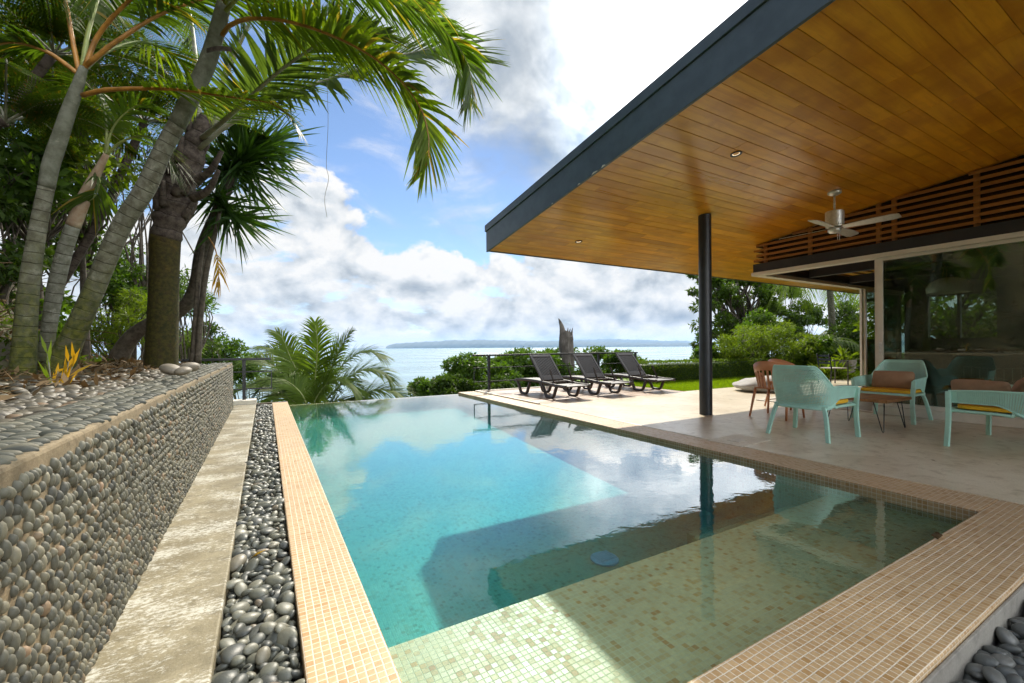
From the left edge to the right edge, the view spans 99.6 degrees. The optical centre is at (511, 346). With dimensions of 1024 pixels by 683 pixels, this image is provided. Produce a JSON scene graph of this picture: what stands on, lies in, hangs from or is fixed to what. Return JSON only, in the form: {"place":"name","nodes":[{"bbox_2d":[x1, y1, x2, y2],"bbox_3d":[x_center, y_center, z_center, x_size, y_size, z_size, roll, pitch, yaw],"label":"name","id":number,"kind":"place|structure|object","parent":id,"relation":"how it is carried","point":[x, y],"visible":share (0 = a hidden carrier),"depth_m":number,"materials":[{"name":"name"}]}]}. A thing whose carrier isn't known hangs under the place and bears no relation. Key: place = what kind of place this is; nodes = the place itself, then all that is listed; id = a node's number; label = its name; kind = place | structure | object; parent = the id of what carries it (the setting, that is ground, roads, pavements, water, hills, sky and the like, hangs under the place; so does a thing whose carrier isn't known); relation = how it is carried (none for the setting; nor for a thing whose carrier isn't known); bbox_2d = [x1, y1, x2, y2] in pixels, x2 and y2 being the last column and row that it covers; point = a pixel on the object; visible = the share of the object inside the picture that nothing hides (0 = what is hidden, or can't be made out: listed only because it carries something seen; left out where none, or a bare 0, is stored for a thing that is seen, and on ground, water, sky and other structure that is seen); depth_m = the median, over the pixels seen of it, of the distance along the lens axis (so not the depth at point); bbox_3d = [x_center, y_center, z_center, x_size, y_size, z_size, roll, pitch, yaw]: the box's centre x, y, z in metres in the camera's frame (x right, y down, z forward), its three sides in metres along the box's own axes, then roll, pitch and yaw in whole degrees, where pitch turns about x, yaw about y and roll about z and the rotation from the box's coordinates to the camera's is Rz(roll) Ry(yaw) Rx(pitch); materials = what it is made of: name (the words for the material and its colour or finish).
{"place":"outdoors","nodes":[
{"label":"outdoors","id":0,"kind":"place"},
{"bbox_2d":[0,282,138,394],"bbox_3d":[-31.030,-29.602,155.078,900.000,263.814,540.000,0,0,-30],"label":"ground","id":1,"kind":"structure","parent":0,"point":[4,362],"depth_m":4.12,"materials":[{"name":"soil"}]},
{"bbox_2d":[0,187,55,315],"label":"shrub","id":2,"kind":"object","parent":1,"relation":"on","point":[15,208],"visible":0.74,"depth_m":5.04,"materials":[{"name":"green plant"}]},
{"bbox_2d":[9,284,76,338],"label":"shrub","id":3,"kind":"object","parent":1,"relation":"on","point":[67,306],"visible":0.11,"depth_m":5.83,"materials":[{"name":"green plant"}]},
{"bbox_2d":[0,122,86,328],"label":"shrub","id":4,"kind":"object","parent":1,"relation":"on","point":[20,161],"visible":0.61,"depth_m":5.58,"materials":[{"name":"green plant"}]},
{"bbox_2d":[0,5,101,147],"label":"shrub","id":5,"kind":"object","parent":1,"relation":"on","point":[44,40],"visible":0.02,"depth_m":7.23,"materials":[{"name":"green plant"}]},
{"bbox_2d":[0,200,105,281],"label":"shrub","id":6,"kind":"object","parent":1,"relation":"on","point":[55,239],"visible":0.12,"depth_m":6.68,"materials":[{"name":"green plant"}]},
{"bbox_2d":[0,285,114,371],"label":"ground cover","id":7,"kind":"object","parent":1,"relation":"on","point":[10,320],"visible":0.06,"depth_m":4.75,"materials":[{"name":"green plant"}]},
{"bbox_2d":[0,208,116,351],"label":"dry stems","id":8,"kind":"object","parent":1,"relation":"on","point":[12,308],"visible":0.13,"depth_m":5.50,"materials":[{"name":"brown plant"}]},
{"bbox_2d":[38,335,91,382],"bbox_3d":[-3.457,0.121,3.293,0.321,0.440,0.210,0,0,-19],"label":"sprout","id":9,"kind":"object","parent":1,"relation":"on","point":[71,362],"visible":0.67,"depth_m":3.30,"materials":[{"name":"plant"}]},
{"bbox_2d":[0,58,142,162],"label":"tree fern","id":10,"kind":"object","parent":1,"relation":"on","point":[32,111],"visible":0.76,"depth_m":4.72,"materials":[{"name":"green plant"}]},
{"bbox_2d":[19,92,142,360],"bbox_3d":[-6.433,-1.960,6.457,1.426,4.533,2.569,0,0,-44],"label":"shrub","id":11,"kind":"object","parent":1,"relation":"on","point":[95,149],"visible":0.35,"depth_m":6.17,"materials":[{"name":"green plant"}]},
{"bbox_2d":[0,0,186,129],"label":"tree fern","id":12,"kind":"object","parent":1,"relation":"on","point":[35,24],"visible":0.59,"depth_m":5.13,"materials":[{"name":"green plant"}]},
{"bbox_2d":[0,284,187,401],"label":"leaf litter","id":13,"kind":"object","parent":1,"relation":"on","point":[121,363],"visible":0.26,"depth_m":3.76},
{"bbox_2d":[38,23,163,275],"bbox_3d":[-8.556,-2.355,8.901,4.371,9.980,2.316,0,0,24],"label":"shrub","id":14,"kind":"object","parent":1,"relation":"on","point":[117,155],"visible":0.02,"depth_m":8.77,"materials":[{"name":"green plant"}]},
{"bbox_2d":[0,364,207,422],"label":"bed stones","id":15,"kind":"object","parent":1,"relation":"on","point":[43,399],"visible":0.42,"depth_m":2.74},
{"bbox_2d":[71,305,144,359],"bbox_3d":[-8.014,0.818,8.511,1.550,3.358,2.086,0,0,-30],"label":"shrub","id":16,"kind":"object","parent":1,"relation":"on","point":[110,336],"visible":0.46,"depth_m":8.14,"materials":[{"name":"green plant"}]},
{"bbox_2d":[71,228,145,359],"bbox_3d":[-9.539,0.248,10.341,2.687,6.091,1.486,0,0,44],"label":"shrub","id":17,"kind":"object","parent":1,"relation":"on","point":[121,261],"visible":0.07,"depth_m":10.17,"materials":[{"name":"green plant"}]},
{"bbox_2d":[37,68,196,371],"bbox_3d":[-4.038,-1.184,4.375,1.548,3.024,0.624,0,0,2],"label":"palm tree","id":18,"kind":"object","parent":1,"relation":"on","point":[82,204],"visible":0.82,"depth_m":4.32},
{"bbox_2d":[99,260,147,349],"bbox_3d":[-8.684,0.483,9.554,1.169,4.807,2.402,0,0,-44],"label":"shrub","id":19,"kind":"object","parent":1,"relation":"on","point":[117,282],"visible":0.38,"depth_m":9.02,"materials":[{"name":"green plant"}]},
{"bbox_2d":[102,286,147,359],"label":"shrub","id":20,"kind":"object","parent":1,"relation":"on","point":[138,304],"visible":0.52,"depth_m":8.55,"materials":[{"name":"green plant"}]},
{"bbox_2d":[33,0,227,274],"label":"tree fern","id":21,"kind":"object","parent":1,"relation":"on","point":[178,32],"visible":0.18,"depth_m":8.52,"materials":[{"name":"green plant"}]},
{"bbox_2d":[0,48,270,284],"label":"tree fern","id":22,"kind":"object","parent":1,"relation":"on","point":[84,245],"visible":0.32,"depth_m":6.14,"materials":[{"name":"green plant"}]},
{"bbox_2d":[105,119,193,358],"bbox_3d":[-8.205,-0.975,9.932,1.831,7.988,2.719,0,0,-55],"label":"shrub","id":23,"kind":"object","parent":1,"relation":"on","point":[132,260],"visible":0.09,"depth_m":9.70,"materials":[{"name":"green plant"}]},
{"bbox_2d":[0,0,313,374],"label":"palm tree","id":24,"kind":"object","parent":1,"relation":"on","point":[23,355],"visible":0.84,"depth_m":3.88,"materials":[{"name":"plant"}]},
{"bbox_2d":[179,323,207,363],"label":"shrub","id":25,"kind":"object","parent":1,"relation":"on","point":[186,340],"visible":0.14,"depth_m":10.95,"materials":[{"name":"green plant"}]},
{"bbox_2d":[179,265,221,362],"bbox_3d":[-7.996,0.578,10.659,1.594,5.014,2.294,0,0,-65],"label":"shrub","id":26,"kind":"object","parent":1,"relation":"on","point":[181,295],"visible":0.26,"depth_m":10.61,"materials":[{"name":"green plant"}]},
{"bbox_2d":[179,320,228,363],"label":"shrub","id":27,"kind":"object","parent":1,"relation":"on","point":[210,342],"visible":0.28,"depth_m":14.91,"materials":[{"name":"green plant"}]},
{"bbox_2d":[108,101,323,362],"bbox_3d":[-4.653,-1.984,6.867,3.185,4.594,2.245,0,0,-30],"label":"yucca tree","id":28,"kind":"object","parent":1,"relation":"on","point":[241,164],"visible":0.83,"depth_m":6.89,"materials":[{"name":"green plant"}]},
{"bbox_2d":[200,334,250,369],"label":"shrub","id":29,"kind":"object","parent":1,"relation":"on","point":[229,350],"visible":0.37,"depth_m":16.89,"materials":[{"name":"green plant"}]},
{"bbox_2d":[225,351,266,402],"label":"shrub","id":30,"kind":"object","parent":1,"relation":"on","point":[238,376],"visible":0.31,"depth_m":19.43,"materials":[{"name":"green plant"}]},
{"bbox_2d":[1,0,510,367],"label":"palm tree","id":31,"kind":"object","parent":1,"relation":"on","point":[174,207],"visible":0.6,"depth_m":5.66,"materials":[{"name":"green plant"}]},
{"bbox_2d":[39,0,501,375],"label":"palm tree","id":32,"kind":"object","parent":1,"relation":"on","point":[128,214],"visible":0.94,"depth_m":3.85,"materials":[{"name":"plant"}]},
{"bbox_2d":[233,316,418,404],"bbox_3d":[-5.613,3.062,12.677,6.091,7.963,3.618,0,0,7],"label":"coconut palm","id":33,"kind":"object","parent":1,"relation":"on","point":[295,380],"visible":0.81,"depth_m":12.52,"materials":[{"name":"plant"}]},
{"bbox_2d":[407,375,432,396],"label":"bushy tree","id":34,"kind":"object","parent":1,"relation":"on","point":[420,385],"visible":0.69,"depth_m":25.63,"materials":[{"name":"green plant"}]},
{"bbox_2d":[428,372,515,395],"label":"bushy tree","id":35,"kind":"object","parent":1,"relation":"on","point":[448,385],"visible":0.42,"depth_m":15.83,"materials":[{"name":"green plant"}]},
{"bbox_2d":[427,352,526,395],"bbox_3d":[-1.320,2.478,18.961,4.784,4.606,4.031,0,0,-12],"label":"bushy tree","id":36,"kind":"object","parent":1,"relation":"on","point":[463,364],"visible":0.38,"depth_m":17.86,"materials":[{"name":"green plant"}]},
{"bbox_2d":[491,346,576,387],"bbox_3d":[0.897,2.634,20.958,4.700,5.336,4.187,0,0,2],"label":"bushy tree","id":37,"kind":"object","parent":1,"relation":"on","point":[530,372],"visible":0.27,"depth_m":19.71,"materials":[{"name":"green plant"}]},
{"bbox_2d":[558,318,574,383],"bbox_3d":[2.656,0.391,21.018,0.865,3.539,0.840,0,0,32],"label":"tree stump","id":38,"kind":"object","parent":1,"relation":"on","point":[566,345],"visible":0.69,"depth_m":20.76,"materials":[{"name":"grey wood"}]},
{"bbox_2d":[544,345,610,382],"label":"bushy tree","id":39,"kind":"object","parent":1,"relation":"on","point":[595,349],"visible":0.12,"depth_m":22.46,"materials":[{"name":"green plant"}]},
{"bbox_2d":[601,348,649,378],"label":"bushy tree","id":40,"kind":"object","parent":1,"relation":"on","point":[612,358],"visible":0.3,"depth_m":20.63,"materials":[{"name":"green plant"}]},
{"bbox_2d":[689,343,750,361],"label":"shrub","id":41,"kind":"object","parent":1,"relation":"on","point":[695,353],"visible":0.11,"depth_m":15.74,"materials":[{"name":"green plant"}]},
{"bbox_2d":[712,324,780,366],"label":"shrub","id":42,"kind":"object","parent":1,"relation":"on","point":[732,349],"visible":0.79,"depth_m":15.37,"materials":[{"name":"green plant"}]},
{"bbox_2d":[685,274,809,350],"bbox_3d":[13.444,-0.877,24.050,8.610,6.941,5.146,0,0,-1],"label":"garden tree","id":43,"kind":"object","parent":1,"relation":"on","point":[729,294],"visible":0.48,"depth_m":22.71,"materials":[{"name":"green plant"}]},
{"bbox_2d":[733,307,776,349],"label":"shrub","id":44,"kind":"object","parent":1,"relation":"on","point":[752,317],"visible":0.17,"depth_m":18.49,"materials":[{"name":"green plant"}]},
{"bbox_2d":[746,316,796,360],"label":"shrub","id":45,"kind":"object","parent":1,"relation":"on","point":[780,332],"visible":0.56,"depth_m":16.26,"materials":[{"name":"green plant"}]},
{"bbox_2d":[771,331,822,365],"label":"shrub","id":46,"kind":"object","parent":1,"relation":"on","point":[788,353],"visible":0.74,"depth_m":15.27,"materials":[{"name":"green plant"}]},
{"bbox_2d":[782,298,827,338],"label":"shrub","id":47,"kind":"object","parent":1,"relation":"on","point":[814,316],"visible":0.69,"depth_m":23.74,"materials":[{"name":"green plant"}]},
{"bbox_2d":[789,334,842,373],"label":"shrub","id":48,"kind":"object","parent":1,"relation":"on","point":[825,341],"visible":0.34,"depth_m":15.35,"materials":[{"name":"green plant"}]},
{"bbox_2d":[765,285,891,337],"bbox_3d":[13.995,-0.995,19.174,4.630,5.915,4.648,0,0,-30],"label":"tree","id":49,"kind":"object","parent":1,"relation":"on","point":[830,298],"visible":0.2,"depth_m":19.11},
{"bbox_2d":[805,356,856,379],"bbox_3d":[10.315,1.057,13.882,1.895,1.543,1.408,0,0,-30],"label":"bromeliad","id":50,"kind":"object","parent":1,"relation":"on","point":[841,374],"visible":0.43,"depth_m":13.66,"materials":[{"name":"green plant"}]},
{"bbox_2d":[804,334,871,364],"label":"garden palm","id":51,"kind":"object","parent":1,"relation":"on","point":[838,342],"visible":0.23,"depth_m":16.00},
{"bbox_2d":[830,345,863,376],"bbox_3d":[10.824,0.502,13.988,0.963,1.171,0.681,0,0,8],"label":"bromeliad","id":52,"kind":"object","parent":1,"relation":"on","point":[846,358],"visible":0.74,"depth_m":13.92,"materials":[{"name":"green plant"}]},
{"bbox_2d":[820,293,874,331],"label":"shrub","id":53,"kind":"object","parent":1,"relation":"on","point":[845,311],"visible":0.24,"depth_m":25.15,"materials":[{"name":"green plant"}]},
{"bbox_2d":[824,314,891,371],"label":"shrub","id":54,"kind":"object","parent":1,"relation":"on","point":[844,331],"visible":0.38,"depth_m":17.60,"materials":[{"name":"green plant"}]},
{"bbox_2d":[852,292,996,343],"bbox_3d":[14.448,-1.075,13.951,5.047,4.704,4.766,0,0,-30],"label":"garden tree","id":55,"kind":"object","parent":1,"relation":"on","point":[943,323],"visible":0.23,"depth_m":13.73,"materials":[{"name":"green plant"}]},
{"bbox_2d":[936,292,996,337],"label":"garden tree","id":56,"kind":"object","parent":1,"relation":"on","point":[970,303],"visible":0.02,"depth_m":13.73,"materials":[{"name":"green plant"}]},
{"bbox_2d":[85,404,255,682],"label":"concrete strip","id":57,"kind":"object","parent":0,"point":[167,629],"visible":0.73,"depth_m":1.98,"materials":[{"name":"concrete"}]},
{"bbox_2d":[0,362,233,682],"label":"pebble wall","id":58,"kind":"structure","parent":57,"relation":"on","point":[94,490],"depth_m":1.50,"materials":[{"name":"stone"}]},
{"bbox_2d":[159,364,179,374],"bbox_3d":[-2.796,0.188,3.547,0.162,0.096,0.168,0,0,-30],"label":"boulder","id":59,"kind":"object","parent":58,"relation":"on","point":[168,369],"visible":0.71,"depth_m":3.49,"materials":[{"name":"stone"}]},
{"bbox_2d":[222,401,301,680],"bbox_3d":[-1.901,1.263,3.573,0.560,0.300,12.100,0,0,-30],"label":"channel bed","id":60,"kind":"object","parent":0,"point":[294,619],"visible":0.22,"depth_m":8.60,"materials":[{"name":"stone"}]},
{"bbox_2d":[233,398,256,404],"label":"end block","id":61,"kind":"structure","parent":60,"relation":"on","point":[244,402],"depth_m":8.50,"materials":[{"name":"beige paint"}]},
{"bbox_2d":[179,358,271,399],"bbox_3d":[-6.264,0.652,8.110,3.090,0.830,0.070,0,0,-30],"label":"railing","id":62,"kind":"object","parent":61,"relation":"on","point":[243,372],"visible":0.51,"depth_m":8.61,"materials":[{"name":"metal"}]},
{"bbox_2d":[211,478,305,682],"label":"channel pebbles","id":63,"kind":"object","parent":60,"relation":"on","point":[259,642],"visible":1,"depth_m":1.92,"materials":[{"name":"stone"}]},
{"bbox_2d":[243,404,280,485],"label":"channel pebbles","id":64,"kind":"object","parent":60,"relation":"on","point":[262,463],"visible":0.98,"depth_m":4.72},
{"bbox_2d":[0,0,994,349],"label":"sky","id":65,"kind":"structure","parent":0,"point":[389,266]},
{"bbox_2d":[93,345,904,403],"bbox_3d":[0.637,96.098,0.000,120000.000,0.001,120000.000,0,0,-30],"label":"sea","id":66,"kind":"structure","parent":0,"point":[409,364],"depth_m":3696.50,"materials":[{"name":"liquid"}]},
{"bbox_2d":[483,384,685,403],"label":"terrace floor","id":67,"kind":"structure","parent":0,"point":[537,394],"depth_m":9.99,"materials":[{"name":"tile"}]},
{"bbox_2d":[475,383,595,404],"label":"terrace kerb","id":68,"kind":"structure","parent":67,"relation":"on","point":[518,399],"depth_m":9.94,"materials":[{"name":"beige paint"}]},
{"bbox_2d":[472,352,637,389],"bbox_3d":[1.451,0.625,12.012,5.570,0.890,0.070,0,0,-30],"label":"railing","id":69,"kind":"object","parent":68,"relation":"on","point":[488,367],"visible":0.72,"depth_m":11.29,"materials":[{"name":"metal"}]},
{"bbox_2d":[515,355,590,398],"bbox_3d":[0.848,0.644,9.668,0.670,0.911,1.966,0,0,-31],"label":"sun lounger","id":70,"kind":"object","parent":67,"relation":"on","point":[547,370],"visible":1,"depth_m":9.65,"materials":[{"name":"brown plastic"}]},
{"bbox_2d":[561,354,632,394],"bbox_3d":[1.923,0.637,10.327,0.670,0.911,1.966,0,0,-29],"label":"sun lounger","id":71,"kind":"object","parent":67,"relation":"on","point":[590,369],"visible":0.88,"depth_m":10.27,"materials":[{"name":"brown plastic"}]},
{"bbox_2d":[603,353,674,390],"bbox_3d":[3.141,0.629,11.056,0.670,0.911,1.966,0,0,-30],"label":"sun lounger","id":72,"kind":"object","parent":67,"relation":"on","point":[631,366],"visible":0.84,"depth_m":11.00,"materials":[{"name":"brown plastic"}]},
{"bbox_2d":[305,430,954,682],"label":"pool basin","id":73,"kind":"object","parent":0,"point":[470,555],"visible":0.51,"depth_m":3.22,"materials":[{"name":"liquid"}]},
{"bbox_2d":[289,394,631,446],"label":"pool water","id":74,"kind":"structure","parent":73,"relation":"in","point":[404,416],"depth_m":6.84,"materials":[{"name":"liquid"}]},
{"bbox_2d":[590,550,618,566],"bbox_3d":[0.766,1.748,3.584,0.230,0.034,0.230,0,0,-30],"label":"pool drain","id":75,"kind":"object","parent":73,"relation":"on","point":[605,558],"visible":1,"depth_m":3.54,"materials":[{"name":"plastic"}]},
{"bbox_2d":[272,391,1023,682],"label":"pool coping","id":76,"kind":"object","parent":73,"relation":"on","point":[920,614],"visible":0.82,"depth_m":1.98,"materials":[{"name":"tile"}]},
{"bbox_2d":[921,583,1023,682],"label":"coping side","id":77,"kind":"object","parent":76,"relation":"attached to","point":[950,668],"visible":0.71,"depth_m":1.68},
{"bbox_2d":[386,339,904,348],"bbox_3d":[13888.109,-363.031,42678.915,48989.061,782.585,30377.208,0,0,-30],"label":"peninsula hill","id":78,"kind":"structure","parent":0,"point":[484,343],"depth_m":36850.82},
{"bbox_2d":[551,339,904,342],"bbox_3d":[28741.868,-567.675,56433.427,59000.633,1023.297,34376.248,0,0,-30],"label":"distant hill","id":79,"kind":"structure","parent":0,"point":[627,340],"depth_m":52191.21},
{"bbox_2d":[577,367,893,388],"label":"lawn","id":80,"kind":"structure","parent":0,"point":[732,385],"depth_m":14.72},
{"bbox_2d":[625,353,904,382],"bbox_3d":[14.282,0.756,19.126,24.300,0.899,1.086,0,0,-30],"label":"hedge","id":81,"kind":"object","parent":80,"relation":"on","point":[686,369],"visible":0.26,"depth_m":13.98,"materials":[{"name":"green plant"}]},
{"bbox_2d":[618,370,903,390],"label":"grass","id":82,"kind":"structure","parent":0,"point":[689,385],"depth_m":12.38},
{"bbox_2d":[539,379,1023,504],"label":"deck","id":83,"kind":"structure","parent":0,"point":[973,459],"depth_m":5.17,"materials":[{"name":"concrete"}]},
{"bbox_2d":[708,434,768,446],"bbox_3d":[2.619,1.077,4.992,0.600,0.010,0.400,0,0,-33],"label":"floor hatch","id":84,"kind":"object","parent":83,"relation":"on","point":[738,440],"visible":1,"depth_m":4.96,"materials":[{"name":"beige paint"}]},
{"bbox_2d":[485,0,1023,428],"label":"house","id":85,"kind":"structure","parent":83,"relation":"on","point":[739,143],"depth_m":5.66,"materials":[{"name":"wood"}]},
{"bbox_2d":[781,189,901,239],"bbox_3d":[4.726,-1.917,6.338,1.122,0.732,1.122,0,0,11],"label":"ceiling fan","id":86,"kind":"object","parent":85,"relation":"hanging from","point":[833,223],"visible":1,"depth_m":6.24,"materials":[{"name":"metal"}]},
{"bbox_2d":[860,289,898,387],"bbox_3d":[9.597,-0.205,11.271,2.160,2.443,0.044,0,0,-30],"label":"sliding door","id":87,"kind":"structure","parent":85,"relation":"in","point":[861,290],"depth_m":10.74,"materials":[{"name":"grey metal"}]},
{"bbox_2d":[863,289,901,386],"bbox_3d":[9.650,-0.206,11.238,2.100,2.443,0.044,0,0,-30],"label":"sliding door","id":88,"kind":"structure","parent":85,"relation":"in","point":[865,291],"depth_m":10.73,"materials":[{"name":"grey metal"}]},
{"bbox_2d":[925,260,972,294],"bbox_3d":[7.715,-1.626,7.649,0.600,1.350,0.600,0,0,-30],"label":"pendant lamp","id":89,"kind":"object","parent":85,"relation":"hanging from","point":[950,285],"visible":0.97,"depth_m":7.50,"materials":[{"name":"metal"}]},
{"bbox_2d":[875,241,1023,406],"bbox_3d":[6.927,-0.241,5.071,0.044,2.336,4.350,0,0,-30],"label":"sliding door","id":90,"kind":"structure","parent":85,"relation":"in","point":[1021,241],"depth_m":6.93,"materials":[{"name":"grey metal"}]},
{"bbox_2d":[877,237,1023,418],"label":"sliding door","id":91,"kind":"structure","parent":85,"relation":"in","point":[880,261],"depth_m":6.79,"materials":[{"name":"grey glass"}]},
{"bbox_2d":[957,295,961,337],"bbox_3d":[11.173,-0.754,10.802,0.080,1.076,0.060,0,0,-30],"label":"window frame","id":92,"kind":"structure","parent":85,"relation":"in","point":[959,297],"depth_m":10.79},
{"bbox_2d":[732,375,799,392],"bbox_3d":[6.040,0.891,10.320,1.367,0.399,0.966,0,0,5],"label":"bean bag","id":93,"kind":"object","parent":83,"relation":"on","point":[748,384],"visible":0.48,"depth_m":10.06,"materials":[{"name":"grey fabric"}]},
{"bbox_2d":[749,361,804,420],"bbox_3d":[4.012,0.644,6.588,0.600,0.863,0.584,0,0,-32],"label":"dining chair","id":94,"kind":"object","parent":83,"relation":"on","point":[759,366],"visible":0.63,"depth_m":6.52,"materials":[{"name":"wood"}]},
{"bbox_2d":[766,365,860,443],"bbox_3d":[3.602,0.646,5.243,0.806,0.863,0.748,0,0,-31],"label":"armchair","id":95,"kind":"object","parent":83,"relation":"on","point":[784,389],"visible":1,"depth_m":5.04,"materials":[{"name":"teal plastic"}]},
{"bbox_2d":[816,354,848,384],"bbox_3d":[8.929,0.619,12.065,0.543,0.844,0.514,0,0,0],"label":"garden chair","id":96,"kind":"object","parent":83,"relation":"on","point":[829,362],"visible":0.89,"depth_m":11.99,"materials":[{"name":"metal"}]},
{"bbox_2d":[822,393,911,432],"bbox_3d":[4.691,0.861,5.754,0.740,0.412,0.738,0,0,-30],"label":"coffee table","id":97,"kind":"object","parent":83,"relation":"on","point":[876,398],"visible":0.56,"depth_m":5.54,"materials":[{"name":"brown wood"}]},
{"bbox_2d":[851,359,932,424],"bbox_3d":[5.622,0.633,6.378,0.807,0.863,0.747,0,0,-30],"label":"armchair","id":98,"kind":"object","parent":83,"relation":"on","point":[919,382],"visible":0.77,"depth_m":6.38,"materials":[{"name":"teal plastic"}]},
{"bbox_2d":[861,386,921,393],"bbox_3d":[5.558,0.634,6.342,0.560,0.062,0.590,0,0,-30],"label":"seat cushion","id":99,"kind":"object","parent":98,"relation":"on","point":[889,390],"visible":0.8,"depth_m":6.17,"materials":[{"name":"yellow fabric"}]},
{"bbox_2d":[871,371,914,388],"bbox_3d":[5.605,0.493,6.368,0.176,0.275,0.484,23,-12,-30],"label":"pillow","id":100,"kind":"object","parent":99,"relation":"on","point":[896,379],"visible":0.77,"depth_m":6.31,"materials":[{"name":"brown fabric"}]},
{"bbox_2d":[943,385,1023,446],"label":"garden bench","id":101,"kind":"object","parent":83,"relation":"on","point":[977,397],"visible":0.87,"depth_m":4.45,"materials":[{"name":"teal plastic"}]},
{"bbox_2d":[958,403,1023,413],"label":"seat cushion","id":102,"kind":"object","parent":101,"relation":"on","point":[981,407],"visible":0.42,"depth_m":4.44,"materials":[{"name":"yellow fabric"}]},
{"bbox_2d":[951,379,1012,406],"bbox_3d":[4.952,0.492,4.569,0.151,0.286,0.463,-15,5,-19],"label":"pillow","id":103,"kind":"object","parent":102,"relation":"on","point":[965,384],"visible":0.49,"depth_m":4.53,"materials":[{"name":"brown fabric"}]},
{"bbox_2d":[1011,378,1023,404],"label":"pillow","id":104,"kind":"object","parent":102,"relation":"on","point":[1018,386],"visible":0.33,"depth_m":4.42,"materials":[{"name":"brown fabric"}]},
{"bbox_2d":[954,617,1023,682],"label":"dark pebbles","id":105,"kind":"object","parent":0,"point":[1002,661],"visible":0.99,"depth_m":1.61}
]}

